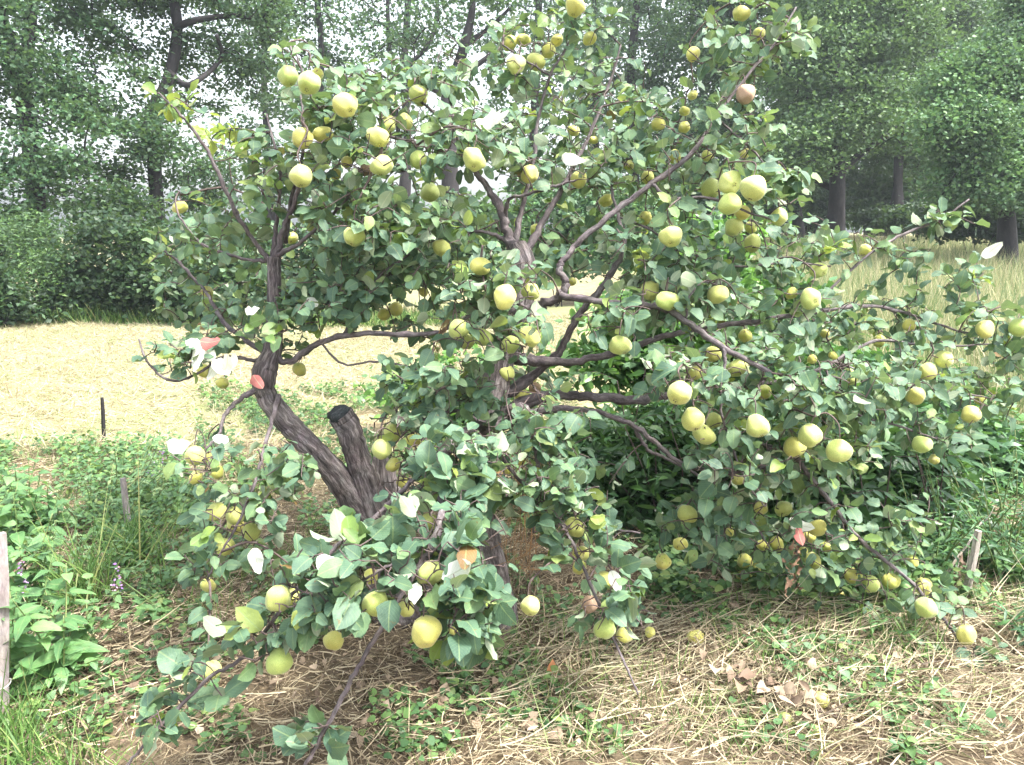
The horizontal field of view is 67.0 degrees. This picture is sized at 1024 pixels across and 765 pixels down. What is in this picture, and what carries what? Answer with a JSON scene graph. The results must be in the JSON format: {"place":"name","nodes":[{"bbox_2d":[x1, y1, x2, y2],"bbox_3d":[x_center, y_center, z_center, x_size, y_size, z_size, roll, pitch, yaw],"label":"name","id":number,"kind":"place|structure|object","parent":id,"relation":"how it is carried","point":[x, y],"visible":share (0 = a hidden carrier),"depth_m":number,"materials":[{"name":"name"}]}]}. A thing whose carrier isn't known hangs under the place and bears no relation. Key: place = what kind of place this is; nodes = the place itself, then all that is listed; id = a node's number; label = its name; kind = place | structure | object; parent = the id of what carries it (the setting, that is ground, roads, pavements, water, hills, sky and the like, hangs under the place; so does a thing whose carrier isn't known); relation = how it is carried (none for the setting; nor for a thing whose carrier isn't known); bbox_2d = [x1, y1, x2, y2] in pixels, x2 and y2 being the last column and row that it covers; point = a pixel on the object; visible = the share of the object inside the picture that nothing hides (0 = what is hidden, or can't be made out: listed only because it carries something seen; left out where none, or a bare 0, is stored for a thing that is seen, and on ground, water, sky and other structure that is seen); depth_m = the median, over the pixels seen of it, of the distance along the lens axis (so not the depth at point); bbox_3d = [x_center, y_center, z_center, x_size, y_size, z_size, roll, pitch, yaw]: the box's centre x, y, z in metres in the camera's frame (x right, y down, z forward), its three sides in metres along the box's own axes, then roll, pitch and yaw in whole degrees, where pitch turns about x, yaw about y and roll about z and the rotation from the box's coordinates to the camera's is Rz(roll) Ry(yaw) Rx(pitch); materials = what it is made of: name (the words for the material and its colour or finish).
{"place":"outdoors","nodes":[
{"label":"outdoors","id":0,"kind":"place"},
{"bbox_2d":[0,0,980,236],"label":"sky","id":1,"kind":"structure","parent":0,"point":[475,185],"materials":[{"name":"white"}]},
{"bbox_2d":[0,233,1023,764],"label":"ground","id":2,"kind":"structure","parent":0,"point":[578,287],"depth_m":2.88,"materials":[{"name":"plant"}]},
{"bbox_2d":[0,531,10,712],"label":"fence post","id":3,"kind":"object","parent":2,"relation":"on","point":[4,600],"visible":0.76,"depth_m":2.61,"materials":[{"name":"wood"}]},
{"bbox_2d":[0,483,35,567],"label":"weed plant","id":4,"kind":"object","parent":2,"relation":"on","point":[19,537],"visible":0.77,"depth_m":3.77,"materials":[{"name":"green plant"}]},
{"bbox_2d":[0,258,49,328],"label":"shrub","id":5,"kind":"object","parent":2,"relation":"on","point":[11,296],"visible":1,"depth_m":12.76,"materials":[{"name":"green plant"}]},
{"bbox_2d":[0,450,51,535],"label":"weed plant","id":6,"kind":"object","parent":2,"relation":"on","point":[28,507],"visible":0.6,"depth_m":4.01,"materials":[{"name":"green plant"}]},
{"bbox_2d":[7,493,67,605],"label":"weed plant","id":7,"kind":"object","parent":2,"relation":"on","point":[38,541],"visible":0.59,"depth_m":3.33,"materials":[{"name":"green plant"}]},
{"bbox_2d":[0,190,74,288],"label":"shrub","id":8,"kind":"object","parent":2,"relation":"on","point":[17,209],"visible":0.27,"depth_m":15.26,"materials":[{"name":"green plant"}]},
{"bbox_2d":[8,551,66,701],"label":"weed plant","id":9,"kind":"object","parent":2,"relation":"on","point":[15,653],"visible":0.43,"depth_m":2.78,"materials":[{"name":"green plant"}]},
{"bbox_2d":[15,474,76,535],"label":"weed plant","id":10,"kind":"object","parent":2,"relation":"on","point":[51,501],"visible":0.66,"depth_m":4.10,"materials":[{"name":"green plant"}]},
{"bbox_2d":[0,204,99,324],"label":"shrub","id":11,"kind":"object","parent":2,"relation":"on","point":[34,261],"visible":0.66,"depth_m":13.67,"materials":[{"name":"green plant"}]},
{"bbox_2d":[0,563,109,698],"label":"weed plant","id":12,"kind":"object","parent":2,"relation":"on","point":[75,649],"visible":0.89,"depth_m":2.72,"materials":[{"name":"green plant"}]},
{"bbox_2d":[13,653,103,697],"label":"weed plant","id":13,"kind":"object","parent":2,"relation":"on","point":[93,664],"visible":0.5,"depth_m":2.74,"materials":[{"name":"green plant"}]},
{"bbox_2d":[24,515,104,576],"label":"weed plant","id":14,"kind":"object","parent":2,"relation":"on","point":[55,569],"visible":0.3,"depth_m":3.68,"materials":[{"name":"green plant"}]},
{"bbox_2d":[11,560,122,662],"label":"nettle","id":15,"kind":"object","parent":2,"relation":"on","point":[104,622],"visible":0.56,"depth_m":2.87,"materials":[{"name":"green plant"}]},
{"bbox_2d":[0,0,144,287],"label":"oak tree","id":16,"kind":"object","parent":2,"relation":"on","point":[21,72],"visible":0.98,"depth_m":15.92,"materials":[{"name":"green plant"}]},
{"bbox_2d":[0,641,146,764],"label":"grass tuft","id":17,"kind":"object","parent":2,"relation":"on","point":[18,752],"visible":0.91,"depth_m":2.41,"materials":[{"name":"plant"}]},
{"bbox_2d":[1,478,154,619],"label":"grass tuft","id":18,"kind":"object","parent":2,"relation":"on","point":[81,584],"visible":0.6,"depth_m":3.33,"materials":[{"name":"plant"}]},
{"bbox_2d":[77,672,109,696],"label":"seedling","id":19,"kind":"object","parent":2,"relation":"on","point":[100,681],"visible":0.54,"depth_m":2.75,"materials":[{"name":"green plant"}]},
{"bbox_2d":[37,466,153,528],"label":"weed plant","id":20,"kind":"object","parent":2,"relation":"on","point":[74,512],"visible":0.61,"depth_m":4.24,"materials":[{"name":"green plant"}]},
{"bbox_2d":[1,664,201,764],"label":"grass tuft","id":21,"kind":"object","parent":2,"relation":"on","point":[58,758],"visible":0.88,"depth_m":2.33,"materials":[{"name":"plant"}]},
{"bbox_2d":[17,174,185,324],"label":"shrub","id":22,"kind":"object","parent":2,"relation":"on","point":[105,223],"visible":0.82,"depth_m":13.52,"materials":[{"name":"green plant"}]},
{"bbox_2d":[41,578,161,644],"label":"nettle","id":23,"kind":"object","parent":2,"relation":"on","point":[89,615],"visible":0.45,"depth_m":3.01,"materials":[{"name":"green plant"}]},
{"bbox_2d":[100,397,105,442],"bbox_3d":[-3.120,0.310,5.901,0.030,0.393,0.071,0,11,0],"label":"dark stake","id":24,"kind":"object","parent":2,"relation":"on","point":[103,426],"visible":0.74,"depth_m":5.90,"materials":[{"name":"black wood"}]},
{"bbox_2d":[0,429,219,569],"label":"weedy ground cover","id":25,"kind":"object","parent":2,"relation":"on","point":[88,447],"visible":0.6,"depth_m":4.69,"materials":[{"name":"green plant"}]},
{"bbox_2d":[47,524,199,583],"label":"weed plant","id":26,"kind":"object","parent":2,"relation":"on","point":[137,565],"visible":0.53,"depth_m":3.61,"materials":[{"name":"green plant"}]},
{"bbox_2d":[120,477,131,525],"bbox_3d":[-2.001,0.695,4.021,0.032,0.399,0.086,-8,14,-36],"label":"grey stake","id":27,"kind":"object","parent":2,"relation":"on","point":[124,491],"visible":0.43,"depth_m":4.01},
{"bbox_2d":[25,464,239,595],"bbox_3d":[-1.833,0.643,3.729,0.655,0.720,0.904,4,12,20],"label":"grass tuft","id":28,"kind":"object","parent":2,"relation":"on","point":[131,546],"visible":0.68,"depth_m":3.66,"materials":[{"name":"plant"}]},
{"bbox_2d":[71,449,205,523],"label":"weed plant","id":29,"kind":"object","parent":2,"relation":"on","point":[156,488],"visible":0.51,"depth_m":4.35,"materials":[{"name":"green plant"}]},
{"bbox_2d":[99,428,186,505],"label":"weed plant","id":30,"kind":"object","parent":2,"relation":"on","point":[120,467],"visible":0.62,"depth_m":4.52,"materials":[{"name":"green plant"}]},
{"bbox_2d":[109,533,195,590],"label":"weed plant","id":31,"kind":"object","parent":2,"relation":"on","point":[168,573],"visible":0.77,"depth_m":3.41,"materials":[{"name":"green plant"}]},
{"bbox_2d":[97,574,224,624],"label":"weed plant","id":32,"kind":"object","parent":2,"relation":"on","point":[152,612],"visible":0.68,"depth_m":3.23,"materials":[{"name":"green plant"}]},
{"bbox_2d":[19,0,325,258],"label":"oak tree","id":33,"kind":"object","parent":2,"relation":"on","point":[152,147],"visible":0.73,"depth_m":17.96,"materials":[{"name":"green plant"}]},
{"bbox_2d":[123,205,290,326],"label":"shrub","id":34,"kind":"object","parent":2,"relation":"on","point":[226,276],"visible":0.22,"depth_m":13.27,"materials":[{"name":"green plant"}]},
{"bbox_2d":[17,297,465,327],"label":"field edge grass","id":35,"kind":"structure","parent":2,"relation":"on","point":[371,322],"depth_m":13.44,"materials":[{"name":"plant"}]},
{"bbox_2d":[164,1,333,244],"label":"tree","id":36,"kind":"object","parent":2,"relation":"on","point":[272,214],"visible":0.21,"depth_m":30.80,"materials":[{"name":"green plant"}]},
{"bbox_2d":[0,310,582,460],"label":"dry mown hay","id":37,"kind":"object","parent":2,"relation":"on","point":[168,328],"visible":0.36,"depth_m":8.50},
{"bbox_2d":[221,0,376,143],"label":"oak tree","id":38,"kind":"object","parent":2,"relation":"on","point":[324,50],"visible":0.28,"depth_m":26.05,"materials":[{"name":"green plant"}]},
{"bbox_2d":[233,209,403,316],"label":"shrub","id":39,"kind":"object","parent":2,"relation":"on","point":[304,252],"visible":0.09,"depth_m":14.24,"materials":[{"name":"green plant"}]},
{"bbox_2d":[109,461,586,627],"bbox_3d":[-0.981,0.763,4.183,3.002,0.201,2.071,0,11,0],"label":"weedy ground cover","id":40,"kind":"object","parent":2,"relation":"on","point":[319,512],"visible":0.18,"depth_m":3.68,"materials":[{"name":"green plant"}]},
{"bbox_2d":[191,375,581,488],"bbox_3d":[-1.225,0.324,6.366,3.875,0.237,3.161,0,11,0],"label":"weedy ground cover","id":41,"kind":"object","parent":2,"relation":"on","point":[257,413],"visible":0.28,"depth_m":6.66,"materials":[{"name":"green plant"}]},
{"bbox_2d":[296,0,488,208],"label":"tree","id":42,"kind":"object","parent":2,"relation":"on","point":[404,181],"visible":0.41,"depth_m":29.78,"materials":[{"name":"green plant"}]},
{"bbox_2d":[403,628,459,667],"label":"seedling","id":43,"kind":"object","parent":2,"relation":"on","point":[426,659],"visible":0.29,"depth_m":2.91,"materials":[{"name":"green plant"}]},
{"bbox_2d":[401,727,469,754],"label":"seedling","id":44,"kind":"object","parent":2,"relation":"on","point":[425,745],"visible":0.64,"depth_m":2.45,"materials":[{"name":"green plant"}]},
{"bbox_2d":[352,336,531,437],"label":"shrub","id":45,"kind":"object","parent":2,"relation":"on","point":[460,420],"visible":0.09,"depth_m":5.93,"materials":[{"name":"green plant"}]},
{"bbox_2d":[355,0,549,285],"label":"oak tree","id":46,"kind":"object","parent":2,"relation":"on","point":[470,39],"visible":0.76,"depth_m":22.94,"materials":[{"name":"green plant"}]},
{"bbox_2d":[377,189,535,315],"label":"shrub","id":47,"kind":"object","parent":2,"relation":"on","point":[483,207],"visible":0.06,"depth_m":14.26,"materials":[{"name":"green plant"}]},
{"bbox_2d":[0,423,1023,764],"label":"straw litter","id":48,"kind":"object","parent":2,"relation":"on","point":[214,757],"visible":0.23,"depth_m":2.76,"materials":[{"name":"plant"}]},
{"bbox_2d":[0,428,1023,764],"bbox_3d":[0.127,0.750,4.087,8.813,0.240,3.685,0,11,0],"label":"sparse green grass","id":49,"kind":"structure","parent":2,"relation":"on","point":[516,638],"depth_m":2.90,"materials":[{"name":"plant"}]},
{"bbox_2d":[1,577,1023,763],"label":"weedy ground cover","id":50,"kind":"object","parent":2,"relation":"on","point":[454,693],"visible":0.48,"depth_m":2.66,"materials":[{"name":"green plant"}]},
{"bbox_2d":[10,550,1023,751],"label":"leaf litter","id":51,"kind":"object","parent":2,"relation":"on","point":[134,684],"visible":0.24,"depth_m":2.77,"materials":[{"name":"plant"}]},
{"bbox_2d":[520,717,537,730],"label":"dead leaf","id":52,"kind":"object","parent":2,"relation":"on","point":[530,723],"visible":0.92,"depth_m":2.51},
{"bbox_2d":[506,536,567,629],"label":"grass tuft","id":53,"kind":"object","parent":2,"relation":"on","point":[520,583],"visible":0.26,"depth_m":3.51,"materials":[{"name":"plant"}]},
{"bbox_2d":[466,0,628,229],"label":"tree","id":54,"kind":"object","parent":2,"relation":"on","point":[496,101],"visible":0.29,"depth_m":33.03,"materials":[{"name":"green plant"}]},
{"bbox_2d":[546,727,562,737],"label":"dead leaf","id":55,"kind":"object","parent":2,"relation":"on","point":[554,735],"visible":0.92,"depth_m":2.45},
{"bbox_2d":[126,0,1023,764],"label":"quince tree","id":56,"kind":"object","parent":2,"relation":"on","point":[452,576],"visible":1,"depth_m":2.95,"materials":[{"name":"green plant"}]},
{"bbox_2d":[487,174,672,306],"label":"shrub","id":57,"kind":"object","parent":2,"relation":"on","point":[581,204],"visible":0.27,"depth_m":15.15,"materials":[{"name":"green plant"}]},
{"bbox_2d":[517,0,670,225],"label":"forest tree","id":58,"kind":"object","parent":2,"relation":"on","point":[596,98],"visible":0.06,"depth_m":41.35,"materials":[{"name":"green plant"}]},
{"bbox_2d":[561,0,724,242],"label":"tree","id":59,"kind":"object","parent":2,"relation":"on","point":[630,71],"visible":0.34,"depth_m":29.67,"materials":[{"name":"green plant"}]},
{"bbox_2d":[528,384,774,539],"bbox_3d":[0.840,0.450,4.540,1.543,0.925,1.381,0,11,0],"label":"shrub","id":60,"kind":"object","parent":2,"relation":"on","point":[611,443],"visible":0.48,"depth_m":4.17,"materials":[{"name":"green plant"}]},
{"bbox_2d":[569,413,736,529],"bbox_3d":[0.779,0.504,4.037,1.143,0.683,0.256,-1,11,-3],"label":"sapling","id":61,"kind":"object","parent":2,"relation":"on","point":[649,416],"visible":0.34,"depth_m":4.03,"materials":[{"name":"green plant"}]},
{"bbox_2d":[561,348,764,440],"bbox_3d":[0.847,0.284,4.356,1.215,0.988,0.232,0,11,0],"label":"sapling","id":62,"kind":"object","parent":2,"relation":"on","point":[605,377],"visible":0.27,"depth_m":4.30,"materials":[{"name":"green plant"}]},
{"bbox_2d":[609,0,768,179],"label":"forest tree","id":63,"kind":"object","parent":2,"relation":"on","point":[648,40],"visible":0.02,"depth_m":39.71,"materials":[{"name":"green plant"}]},
{"bbox_2d":[686,630,703,643],"bbox_3d":[0.727,1.008,3.060,0.060,0.061,0.063,6,35,-48],"label":"fallen quince","id":64,"kind":"object","parent":2,"relation":"on","point":[692,635],"visible":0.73,"depth_m":3.05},
{"bbox_2d":[534,203,860,407],"bbox_3d":[1.190,-0.313,5.278,2.138,1.882,1.255,0,11,0],"label":"shrub","id":65,"kind":"object","parent":2,"relation":"on","point":[627,373],"visible":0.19,"depth_m":5.06,"materials":[{"name":"green plant"}]},
{"bbox_2d":[639,172,781,236],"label":"shrub","id":66,"kind":"object","parent":2,"relation":"on","point":[699,200],"visible":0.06,"depth_m":23.52,"materials":[{"name":"green plant"}]},
{"bbox_2d":[605,140,858,232],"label":"shrub","id":67,"kind":"object","parent":2,"relation":"on","point":[706,178],"depth_m":35.55,"materials":[{"name":"green plant"}]},
{"bbox_2d":[641,0,832,184],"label":"oak tree","id":68,"kind":"object","parent":2,"relation":"on","point":[699,4],"visible":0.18,"depth_m":26.51,"materials":[{"name":"green plant"}]},
{"bbox_2d":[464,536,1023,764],"bbox_3d":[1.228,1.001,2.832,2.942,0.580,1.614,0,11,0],"label":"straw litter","id":69,"kind":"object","parent":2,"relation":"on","point":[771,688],"visible":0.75,"depth_m":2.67,"materials":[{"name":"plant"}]},
{"bbox_2d":[699,640,873,727],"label":"dead leaves","id":70,"kind":"object","parent":69,"relation":"on","point":[746,674],"visible":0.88,"depth_m":2.62,"materials":[{"name":"beige plant"}]},
{"bbox_2d":[816,618,832,626],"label":"dead leaf","id":71,"kind":"object","parent":69,"relation":"on","point":[825,621],"visible":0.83,"depth_m":3.09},
{"bbox_2d":[627,412,940,572],"bbox_3d":[1.396,0.590,4.097,1.612,0.886,1.174,0,11,0],"label":"shrub","id":72,"kind":"object","parent":2,"relation":"on","point":[850,488],"visible":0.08,"depth_m":3.92,"materials":[{"name":"green plant"}]},
{"bbox_2d":[777,711,792,726],"bbox_3d":[0.898,1.111,2.544,0.049,0.054,0.052,-9,-25,19],"label":"fallen quince","id":73,"kind":"object","parent":2,"relation":"on","point":[787,719],"visible":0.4,"depth_m":2.53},
{"bbox_2d":[745,110,864,241],"bbox_3d":[8.515,-6.551,24.938,5.975,4.788,3.976,0,11,0],"label":"oak tree","id":74,"kind":"object","parent":2,"relation":"on","point":[798,220],"visible":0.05,"depth_m":24.77,"materials":[{"name":"green plant"}]},
{"bbox_2d":[809,725,822,737],"bbox_3d":[0.976,1.121,2.482,0.039,0.040,0.040,33,-17,-37],"label":"fallen quince","id":75,"kind":"object","parent":2,"relation":"on","point":[817,726],"visible":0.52,"depth_m":2.47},
{"bbox_2d":[811,691,829,708],"bbox_3d":[1.040,1.072,2.612,0.060,0.057,0.066,-4,-25,31],"label":"fallen quince","id":76,"kind":"object","parent":2,"relation":"on","point":[824,699],"visible":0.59,"depth_m":2.59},
{"bbox_2d":[636,523,1023,616],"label":"weedy ground cover","id":77,"kind":"object","parent":2,"relation":"on","point":[672,575],"visible":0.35,"depth_m":3.40,"materials":[{"name":"green plant"}]},
{"bbox_2d":[757,2,911,234],"bbox_3d":[14.941,-15.479,38.309,9.848,16.650,8.131,0,11,0],"label":"forest tree","id":78,"kind":"object","parent":2,"relation":"on","point":[814,231],"depth_m":37.61,"materials":[{"name":"green plant"}]},
{"bbox_2d":[714,0,975,251],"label":"oak tree","id":79,"kind":"object","parent":2,"relation":"on","point":[856,104],"visible":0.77,"depth_m":20.93,"materials":[{"name":"green plant"}]},
{"bbox_2d":[824,4,891,235],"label":"forest tree","id":80,"kind":"object","parent":2,"relation":"on","point":[867,232],"depth_m":41.70,"materials":[{"name":"green plant"}]},
{"bbox_2d":[765,151,961,239],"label":"shrub","id":81,"kind":"object","parent":2,"relation":"on","point":[874,185],"visible":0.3,"depth_m":29.28,"materials":[{"name":"green plant"}]},
{"bbox_2d":[729,268,1003,428],"bbox_3d":[2.282,-0.136,5.444,2.161,1.483,1.302,3,11,16],"label":"shrub","id":82,"kind":"object","parent":2,"relation":"on","point":[869,355],"visible":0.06,"depth_m":5.30,"materials":[{"name":"green plant"}]},
{"bbox_2d":[851,608,917,653],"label":"seedling","id":83,"kind":"object","parent":2,"relation":"on","point":[885,620],"visible":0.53,"depth_m":2.97,"materials":[{"name":"green plant"}]},
{"bbox_2d":[845,199,929,243],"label":"shrub","id":84,"kind":"object","parent":2,"relation":"on","point":[889,216],"visible":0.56,"depth_m":23.74,"materials":[{"name":"green plant"}]},
{"bbox_2d":[815,570,974,682],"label":"grass tuft","id":85,"kind":"object","parent":2,"relation":"on","point":[916,633],"visible":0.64,"depth_m":2.94,"materials":[{"name":"plant"}]},
{"bbox_2d":[837,416,979,525],"bbox_3d":[1.951,0.510,3.825,0.736,0.712,0.246,0,11,0],"label":"sapling","id":86,"kind":"object","parent":2,"relation":"on","point":[915,463],"visible":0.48,"depth_m":3.80,"materials":[{"name":"green plant"}]},
{"bbox_2d":[831,0,1004,242],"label":"oak tree","id":87,"kind":"object","parent":2,"relation":"on","point":[897,176],"visible":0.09,"depth_m":26.72,"materials":[{"name":"green plant"}]},
{"bbox_2d":[828,416,1019,548],"bbox_3d":[2.011,0.593,4.221,1.515,0.788,1.038,-5,12,-26],"label":"shrub","id":88,"kind":"object","parent":2,"relation":"on","point":[910,471],"visible":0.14,"depth_m":4.14,"materials":[{"name":"green plant"}]},
{"bbox_2d":[885,704,966,764],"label":"seedling","id":89,"kind":"object","parent":2,"relation":"on","point":[910,750],"visible":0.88,"depth_m":2.34,"materials":[{"name":"green plant"}]},
{"bbox_2d":[846,0,1015,238],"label":"oak tree","id":90,"kind":"object","parent":2,"relation":"on","point":[1004,18],"visible":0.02,"depth_m":30.80,"materials":[{"name":"green plant"}]},
{"bbox_2d":[890,468,988,572],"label":"weed plant","id":91,"kind":"object","parent":2,"relation":"on","point":[950,545],"visible":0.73,"depth_m":3.48,"materials":[{"name":"green plant"}]},
{"bbox_2d":[886,0,1023,269],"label":"maple tree","id":92,"kind":"object","parent":2,"relation":"on","point":[973,124],"visible":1,"depth_m":16.00,"materials":[{"name":"green plant"}]},
{"bbox_2d":[887,389,1023,502],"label":"shrub","id":93,"kind":"object","parent":2,"relation":"on","point":[993,428],"visible":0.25,"depth_m":4.71,"materials":[{"name":"green plant"}]},
{"bbox_2d":[906,412,1020,552],"bbox_3d":[2.156,0.517,3.739,0.508,0.754,0.178,2,11,12],"label":"sapling","id":94,"kind":"object","parent":2,"relation":"on","point":[996,444],"visible":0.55,"depth_m":3.69,"materials":[{"name":"green plant"}]},
{"bbox_2d":[904,182,1023,262],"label":"shrub","id":95,"kind":"object","parent":2,"relation":"on","point":[960,232],"visible":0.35,"depth_m":18.75,"materials":[{"name":"green plant"}]},
{"bbox_2d":[915,450,1023,559],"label":"weed plant","id":96,"kind":"object","parent":2,"relation":"on","point":[1006,532],"visible":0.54,"depth_m":3.67,"materials":[{"name":"green plant"}]},
{"bbox_2d":[948,506,994,585],"bbox_3d":[1.953,0.746,3.379,0.357,0.389,0.104,-5,12,-22],"label":"dead stick","id":97,"kind":"object","parent":2,"relation":"on","point":[960,558],"visible":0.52,"depth_m":3.40,"materials":[{"name":"brown wood"}]},
{"bbox_2d":[963,530,981,597],"bbox_3d":[1.959,0.815,3.310,0.101,0.368,0.040,-8,14,-37],"label":"weathered stake","id":98,"kind":"object","parent":2,"relation":"on","point":[973,558],"visible":0.61,"depth_m":3.30,"materials":[{"name":"grey wood"}]},
{"bbox_2d":[940,424,1023,573],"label":"weed plant","id":99,"kind":"object","parent":2,"relation":"on","point":[1006,537],"visible":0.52,"depth_m":3.55,"materials":[{"name":"green plant"}]},
{"bbox_2d":[947,449,1023,583],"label":"weed plant","id":100,"kind":"object","parent":2,"relation":"on","point":[993,545],"visible":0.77,"depth_m":3.54,"materials":[{"name":"green plant"}]},
{"bbox_2d":[953,428,1023,549],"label":"weed plant","id":101,"kind":"object","parent":2,"relation":"on","point":[1010,518],"visible":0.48,"depth_m":3.90,"materials":[{"name":"green plant"}]},
{"bbox_2d":[975,573,1023,646],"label":"weed plant","id":102,"kind":"object","parent":2,"relation":"on","point":[1019,628],"visible":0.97,"depth_m":2.99,"materials":[{"name":"green plant"}]},
{"bbox_2d":[661,227,1023,438],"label":"tall field grass","id":103,"kind":"structure","parent":0,"point":[1009,283],"depth_m":12.46,"materials":[{"name":"plant"}]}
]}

